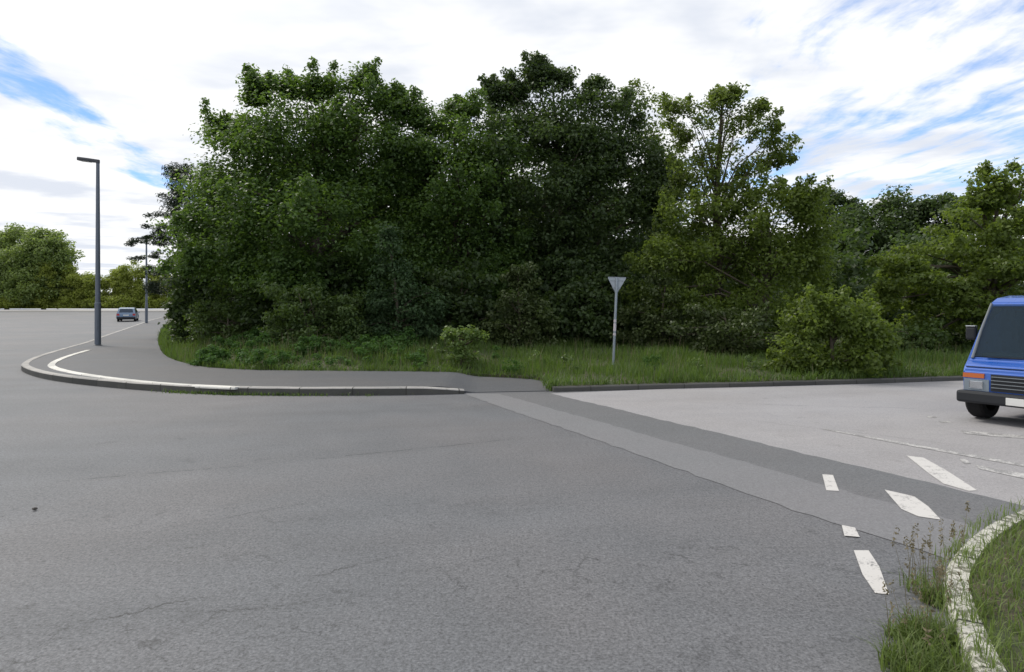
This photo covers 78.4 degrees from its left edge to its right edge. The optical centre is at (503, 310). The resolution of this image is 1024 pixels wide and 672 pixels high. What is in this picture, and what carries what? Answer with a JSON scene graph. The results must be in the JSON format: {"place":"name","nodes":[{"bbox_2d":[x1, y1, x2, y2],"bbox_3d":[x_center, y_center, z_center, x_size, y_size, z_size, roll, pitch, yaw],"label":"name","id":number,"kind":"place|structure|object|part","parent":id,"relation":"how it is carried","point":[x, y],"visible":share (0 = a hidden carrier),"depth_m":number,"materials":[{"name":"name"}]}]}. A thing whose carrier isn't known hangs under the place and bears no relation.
{"place":"outdoors","nodes":[
{"label":"outdoors","id":0,"kind":"place"},
{"bbox_2d":[0,311,165,311],"bbox_3d":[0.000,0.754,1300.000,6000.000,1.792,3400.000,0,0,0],"label":"ground","id":1,"kind":"structure","parent":0,"point":[73,311],"depth_m":96.90,"materials":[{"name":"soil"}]},
{"bbox_2d":[0,222,32,292],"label":"tree","id":2,"kind":"object","parent":1,"relation":"on","point":[10,236],"visible":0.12,"depth_m":110.05,"materials":[{"name":"green plant"}]},
{"bbox_2d":[0,226,85,305],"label":"tree","id":3,"kind":"object","parent":1,"relation":"on","point":[48,246],"visible":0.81,"depth_m":106.57,"materials":[{"name":"green plant"}]},
{"bbox_2d":[0,260,181,308],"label":"hedge","id":4,"kind":"object","parent":1,"relation":"on","point":[119,281],"visible":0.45,"depth_m":106.61,"materials":[{"name":"green plant"}]},
{"bbox_2d":[0,309,167,310],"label":"pavement","id":5,"kind":"structure","parent":0,"point":[75,310],"depth_m":98.22,"materials":[{"name":"concrete"}]},
{"bbox_2d":[29,317,548,392],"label":"pavement","id":6,"kind":"structure","parent":0,"point":[134,352],"depth_m":14.50,"materials":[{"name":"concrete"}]},
{"bbox_2d":[77,157,101,344],"bbox_3d":[-17.284,-2.437,26.183,1.004,7.900,0.340,0,0,0],"label":"street lamp","id":7,"kind":"object","parent":6,"relation":"on","point":[97,331],"visible":0.97,"depth_m":26.11,"materials":[{"name":"metal"}]},
{"bbox_2d":[95,320,97,329],"bbox_3d":[-16.937,0.613,26.065,0.100,0.420,0.012,0,0,0],"label":"service door","id":8,"kind":"structure","parent":7,"relation":"in","point":[96,321],"depth_m":26.06,"materials":[{"name":"paint"}]},
{"bbox_2d":[137,237,147,322],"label":"street lamp","id":9,"kind":"object","parent":6,"relation":"on","point":[146,305],"visible":0.59,"depth_m":57.22,"materials":[{"name":"metal"}]},
{"bbox_2d":[48,350,240,389],"bbox_3d":[-10.831,1.471,16.727,2.123,0.048,15.070,0,0,-43],"label":"edging strip","id":10,"kind":"object","parent":6,"relation":"on","point":[52,365],"visible":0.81,"depth_m":13.32,"materials":[{"name":"white paint"}]},
{"bbox_2d":[0,312,964,671],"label":"road","id":11,"kind":"structure","parent":0,"point":[226,532],"depth_m":4.23,"materials":[{"name":"grey asphalt"}]},
{"bbox_2d":[116,307,139,321],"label":"hatchback car","id":12,"kind":"object","parent":11,"relation":"on","point":[127,313],"visible":1,"depth_m":64.18,"materials":[{"name":"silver metal"}]},
{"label":"rear window","id":13,"kind":"part","parent":12,"relation":"part of","materials":[{"name":"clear glass"}]},
{"bbox_2d":[21,317,463,395],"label":"kerb","id":14,"kind":"structure","parent":11,"relation":"on","point":[26,368],"depth_m":11.96,"materials":[{"name":"concrete"}]},
{"bbox_2d":[151,388,378,396],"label":"gutter weeds","id":15,"kind":"object","parent":11,"relation":"on","point":[232,393],"visible":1,"depth_m":11.79,"materials":[{"name":"green plant"}]},
{"bbox_2d":[466,394,982,559],"bbox_3d":[1.471,1.596,7.813,0.915,0.001,9.451,0,0,-25],"label":"asphalt patch","id":16,"kind":"object","parent":11,"relation":"on","point":[879,518],"visible":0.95,"depth_m":5.74,"materials":[{"name":"grey asphalt"}]},
{"bbox_2d":[948,501,978,554],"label":"grass tuft","id":17,"kind":"object","parent":16,"relation":"on","point":[966,508],"visible":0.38,"depth_m":4.03,"materials":[{"name":"green plant"}]},
{"bbox_2d":[552,376,962,391],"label":"side road kerb","id":18,"kind":"structure","parent":11,"relation":"on","point":[741,384],"depth_m":13.06,"materials":[{"name":"grey concrete"}]},
{"bbox_2d":[501,393,1023,528],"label":"asphalt trench","id":19,"kind":"object","parent":11,"relation":"on","point":[920,498],"visible":0.99,"depth_m":6.36,"materials":[{"name":"grey asphalt"}]},
{"bbox_2d":[874,562,946,647],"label":"grass tuft","id":20,"kind":"object","parent":11,"relation":"on","point":[896,624],"visible":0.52,"depth_m":3.04,"materials":[{"name":"green plant"}]},
{"bbox_2d":[878,522,944,591],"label":"grass tuft","id":21,"kind":"object","parent":11,"relation":"on","point":[908,574],"visible":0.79,"depth_m":3.63,"materials":[{"name":"green plant"}]},
{"bbox_2d":[858,581,1001,671],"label":"grass tuft","id":22,"kind":"object","parent":11,"relation":"on","point":[903,659],"visible":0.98,"depth_m":2.76,"materials":[{"name":"green plant"}]},
{"bbox_2d":[901,518,964,607],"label":"grass tuft","id":23,"kind":"object","parent":11,"relation":"on","point":[923,590],"visible":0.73,"depth_m":3.41,"materials":[{"name":"green plant"}]},
{"bbox_2d":[884,533,989,656],"bbox_3d":[2.053,1.358,2.972,0.457,0.475,0.487,0,0,29],"label":"grass tuft","id":24,"kind":"object","parent":11,"relation":"on","point":[930,623],"visible":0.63,"depth_m":3.00,"materials":[{"name":"green plant"}]},
{"bbox_2d":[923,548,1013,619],"bbox_3d":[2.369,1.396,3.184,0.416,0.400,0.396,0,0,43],"label":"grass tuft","id":25,"kind":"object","parent":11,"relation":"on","point":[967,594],"visible":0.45,"depth_m":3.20,"materials":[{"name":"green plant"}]},
{"bbox_2d":[944,510,1023,671],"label":"corner kerb","id":26,"kind":"structure","parent":11,"relation":"on","point":[967,629],"depth_m":3.22,"materials":[{"name":"white concrete"}]},
{"bbox_2d":[0,0,1023,291],"label":"sky","id":27,"kind":"structure","parent":0,"point":[878,94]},
{"bbox_2d":[159,316,972,390],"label":"verge ground","id":28,"kind":"structure","parent":0,"point":[509,375],"depth_m":15.48,"materials":[{"name":"green plant"}]},
{"bbox_2d":[123,161,227,303],"bbox_3d":[-17.674,-3.341,34.099,6.120,9.480,3.840,0,0,0],"label":"pine tree","id":29,"kind":"object","parent":28,"relation":"on","point":[152,286],"visible":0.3,"depth_m":33.57,"materials":[{"name":"green plant"}]},
{"bbox_2d":[156,326,231,357],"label":"verge grass","id":30,"kind":"structure","parent":28,"relation":"on","point":[163,339],"depth_m":22.73,"materials":[{"name":"green plant"}]},
{"bbox_2d":[166,220,224,288],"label":"tree","id":31,"kind":"object","parent":28,"relation":"on","point":[200,240],"visible":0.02,"depth_m":34.10,"materials":[{"name":"green plant"}]},
{"bbox_2d":[158,233,250,343],"bbox_3d":[-11.724,-0.819,24.869,3.648,4.527,2.739,0,0,-16],"label":"shrub","id":32,"kind":"object","parent":28,"relation":"on","point":[188,296],"visible":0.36,"depth_m":24.59,"materials":[{"name":"green plant"}]},
{"bbox_2d":[182,296,275,341],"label":"shrub","id":33,"kind":"object","parent":28,"relation":"on","point":[208,322],"visible":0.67,"depth_m":22.24,"materials":[{"name":"green plant"}]},
{"bbox_2d":[139,56,451,320],"bbox_3d":[-7.349,-4.343,22.945,10.998,10.705,8.880,0,0,0],"label":"maple tree","id":34,"kind":"object","parent":28,"relation":"on","point":[333,150],"visible":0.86,"depth_m":22.38,"materials":[{"name":"green plant"}]},
{"bbox_2d":[186,324,428,369],"bbox_3d":[-5.497,0.896,20.047,7.263,1.209,9.922,0,0,0],"label":"bramble patch","id":35,"kind":"object","parent":28,"relation":"on","point":[214,353],"visible":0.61,"depth_m":16.98,"materials":[{"name":"green plant"}]},
{"bbox_2d":[254,280,373,343],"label":"shrub","id":36,"kind":"object","parent":28,"relation":"on","point":[330,303],"visible":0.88,"depth_m":18.96,"materials":[{"name":"green plant"}]},
{"bbox_2d":[259,146,369,253],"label":"tree","id":37,"kind":"object","parent":28,"relation":"on","point":[334,233],"visible":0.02,"depth_m":32.16,"materials":[{"name":"green plant"}]},
{"bbox_2d":[233,256,413,334],"bbox_3d":[-6.378,-0.461,22.593,6.405,2.876,3.393,0,0,0],"label":"shrub","id":38,"kind":"object","parent":28,"relation":"on","point":[254,310],"visible":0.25,"depth_m":21.76,"materials":[{"name":"green plant"}]},
{"bbox_2d":[348,223,451,340],"bbox_3d":[-3.194,-0.827,19.411,3.268,3.825,2.220,0,0,0],"label":"shrub","id":39,"kind":"object","parent":28,"relation":"on","point":[422,324],"visible":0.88,"depth_m":19.34,"materials":[{"name":"green plant"}]},
{"bbox_2d":[338,158,464,235],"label":"tree","id":40,"kind":"object","parent":28,"relation":"on","point":[389,206],"visible":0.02,"depth_m":33.63,"materials":[{"name":"green plant"}]},
{"bbox_2d":[432,343,445,361],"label":"weed","id":41,"kind":"object","parent":28,"relation":"on","point":[439,350],"visible":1,"depth_m":15.97,"materials":[{"name":"green plant"}]},
{"bbox_2d":[356,86,553,321],"bbox_3d":[-1.826,-3.828,23.510,7.549,9.556,5.550,0,0,0],"label":"lime tree","id":42,"kind":"object","parent":28,"relation":"on","point":[450,189],"visible":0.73,"depth_m":22.50,"materials":[{"name":"green plant"}]},
{"bbox_2d":[440,324,489,368],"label":"shrub","id":43,"kind":"object","parent":28,"relation":"on","point":[458,348],"visible":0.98,"depth_m":15.47,"materials":[{"name":"green plant"}]},
{"bbox_2d":[418,252,521,338],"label":"shrub","id":44,"kind":"object","parent":28,"relation":"on","point":[466,309],"visible":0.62,"depth_m":20.51,"materials":[{"name":"green plant"}]},
{"bbox_2d":[439,169,543,268],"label":"tree","id":45,"kind":"object","parent":28,"relation":"on","point":[519,198],"depth_m":32.74,"materials":[{"name":"green plant"}]},
{"bbox_2d":[490,345,501,359],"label":"weed","id":46,"kind":"object","parent":28,"relation":"on","point":[495,353],"visible":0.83,"depth_m":16.48,"materials":[{"name":"green plant"}]},
{"bbox_2d":[501,358,525,371],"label":"weed","id":47,"kind":"object","parent":28,"relation":"on","point":[511,366],"visible":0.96,"depth_m":14.53,"materials":[{"name":"green plant"}]},
{"bbox_2d":[473,261,567,350],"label":"shrub","id":48,"kind":"object","parent":28,"relation":"on","point":[509,333],"visible":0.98,"depth_m":19.34,"materials":[{"name":"green plant"}]},
{"bbox_2d":[528,348,549,364],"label":"weed","id":49,"kind":"object","parent":28,"relation":"on","point":[537,354],"visible":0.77,"depth_m":15.21,"materials":[{"name":"green plant"}]},
{"bbox_2d":[433,49,690,323],"bbox_3d":[2.373,-4.545,24.942,10.464,11.569,7.776,0,0,0],"label":"oak tree","id":50,"kind":"object","parent":28,"relation":"on","point":[590,158],"visible":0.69,"depth_m":23.69,"materials":[{"name":"green plant"}]},
{"bbox_2d":[559,352,576,371],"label":"weed","id":51,"kind":"object","parent":28,"relation":"on","point":[566,359],"visible":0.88,"depth_m":14.36,"materials":[{"name":"green plant"}]},
{"bbox_2d":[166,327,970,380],"bbox_3d":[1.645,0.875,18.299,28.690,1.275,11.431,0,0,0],"label":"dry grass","id":52,"kind":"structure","parent":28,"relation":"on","point":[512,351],"depth_m":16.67,"materials":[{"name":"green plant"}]},
{"bbox_2d":[512,240,650,341],"bbox_3d":[2.881,-0.668,23.365,5.480,3.898,3.506,0,0,0],"label":"shrub","id":53,"kind":"object","parent":28,"relation":"on","point":[618,272],"visible":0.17,"depth_m":22.82,"materials":[{"name":"green plant"}]},
{"bbox_2d":[527,162,650,259],"bbox_3d":[4.336,-3.918,36.057,9.828,10.180,7.965,0,0,0],"label":"tree","id":54,"kind":"object","parent":28,"relation":"on","point":[625,234],"visible":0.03,"depth_m":34.42,"materials":[{"name":"green plant"}]},
{"bbox_2d":[539,271,665,345],"bbox_3d":[3.307,-0.027,21.564,4.512,2.663,3.144,0,0,0],"label":"shrub","id":55,"kind":"object","parent":28,"relation":"on","point":[588,321],"visible":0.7,"depth_m":20.88,"materials":[{"name":"green plant"}]},
{"bbox_2d":[209,196,1023,334],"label":"undergrowth","id":56,"kind":"object","parent":28,"relation":"on","point":[853,276],"visible":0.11,"depth_m":28.90,"materials":[{"name":"green plant"}]},
{"bbox_2d":[608,277,625,363],"bbox_3d":[2.801,0.385,15.834,0.451,2.447,0.076,2,0,10],"label":"road sign","id":57,"kind":"object","parent":28,"relation":"on","point":[616,283],"visible":0.96,"depth_m":15.81,"materials":[{"name":"metal"}]},
{"bbox_2d":[641,354,661,366],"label":"weed","id":58,"kind":"object","parent":28,"relation":"on","point":[650,360],"visible":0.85,"depth_m":14.97,"materials":[{"name":"green plant"}]},
{"bbox_2d":[620,78,691,272],"bbox_3d":[6.699,-4.558,28.063,3.370,11.410,2.022,0,0,15],"label":"birch tree","id":59,"kind":"object","parent":28,"relation":"on","point":[654,124],"visible":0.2,"depth_m":27.86,"materials":[{"name":"green plant"}]},
{"bbox_2d":[609,258,720,349],"bbox_3d":[5.025,-0.168,19.762,3.392,3.013,2.248,0,0,0],"label":"shrub","id":60,"kind":"object","parent":28,"relation":"on","point":[651,334],"visible":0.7,"depth_m":19.46,"materials":[{"name":"green plant"}]},
{"bbox_2d":[629,220,735,260],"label":"tree","id":61,"kind":"object","parent":28,"relation":"on","point":[682,223],"depth_m":36.88,"materials":[{"name":"green plant"}]},
{"bbox_2d":[687,358,705,368],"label":"weed","id":62,"kind":"object","parent":28,"relation":"on","point":[701,365],"visible":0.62,"depth_m":14.35,"materials":[{"name":"green plant"}]},
{"bbox_2d":[652,81,804,340],"bbox_3d":[7.475,-3.303,21.229,4.956,9.248,3.322,0,0,24],"label":"ash tree","id":63,"kind":"object","parent":28,"relation":"on","point":[731,94],"visible":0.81,"depth_m":21.29,"materials":[{"name":"green plant"}]},
{"bbox_2d":[662,301,798,354],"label":"shrub","id":64,"kind":"object","parent":28,"relation":"on","point":[734,344],"visible":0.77,"depth_m":17.78,"materials":[{"name":"green plant"}]},
{"bbox_2d":[618,163,845,342],"bbox_3d":[7.356,-1.683,20.510,7.346,6.107,3.632,0,0,0],"label":"hazel tree","id":65,"kind":"object","parent":28,"relation":"on","point":[800,203],"visible":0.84,"depth_m":19.94,"materials":[{"name":"green plant"}]},
{"bbox_2d":[744,355,763,371],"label":"weed","id":66,"kind":"object","parent":28,"relation":"on","point":[754,366],"visible":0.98,"depth_m":13.85,"materials":[{"name":"green plant"}]},
{"bbox_2d":[761,282,903,376],"bbox_3d":[7.650,0.448,14.473,3.302,2.235,2.021,0,0,0],"label":"shrub","id":67,"kind":"object","parent":28,"relation":"on","point":[833,320],"visible":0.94,"depth_m":14.33,"materials":[{"name":"green plant"}]},
{"bbox_2d":[815,187,875,257],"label":"beech tree","id":68,"kind":"object","parent":28,"relation":"on","point":[840,198],"visible":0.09,"depth_m":45.95,"materials":[{"name":"green plant"}]},
{"bbox_2d":[825,184,942,275],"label":"beech tree","id":69,"kind":"object","parent":28,"relation":"on","point":[889,221],"visible":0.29,"depth_m":42.79,"materials":[{"name":"green plant"}]},
{"bbox_2d":[878,317,953,355],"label":"shrub","id":70,"kind":"object","parent":28,"relation":"on","point":[929,341],"visible":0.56,"depth_m":18.27,"materials":[{"name":"green plant"}]},
{"bbox_2d":[861,157,1023,341],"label":"cherry tree","id":71,"kind":"object","parent":28,"relation":"on","point":[979,285],"visible":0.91,"depth_m":19.58,"materials":[{"name":"green plant"}]},
{"bbox_2d":[899,191,1011,267],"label":"beech tree","id":72,"kind":"object","parent":28,"relation":"on","point":[941,201],"visible":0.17,"depth_m":42.13,"materials":[{"name":"green plant"}]},
{"bbox_2d":[935,308,983,348],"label":"shrub","id":73,"kind":"object","parent":28,"relation":"on","point":[958,340],"visible":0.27,"depth_m":20.25,"materials":[{"name":"green plant"}]},
{"bbox_2d":[190,358,963,390],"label":"kerb grass","id":74,"kind":"structure","parent":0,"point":[545,379],"depth_m":14.03,"materials":[{"name":"green plant"}]},
{"bbox_2d":[551,380,1023,505],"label":"side road","id":75,"kind":"structure","parent":0,"point":[936,432],"depth_m":8.84,"materials":[{"name":"grey asphalt"}]},
{"bbox_2d":[957,295,1023,417],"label":"van","id":76,"kind":"object","parent":75,"relation":"on","point":[993,375],"visible":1,"depth_m":9.11,"materials":[{"name":"blue paint"}]},
{"bbox_3d":[7.781,0.550,9.741,1.600,1.240,0.176,0,0,-29],"label":"door","id":77,"kind":"part","parent":76,"relation":"part of","materials":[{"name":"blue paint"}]},
{"bbox_2d":[924,496,1023,671],"bbox_3d":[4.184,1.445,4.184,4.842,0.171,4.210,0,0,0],"label":"corner grass","id":78,"kind":"structure","parent":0,"point":[998,642],"depth_m":3.35,"materials":[{"name":"green plant"}]}
]}

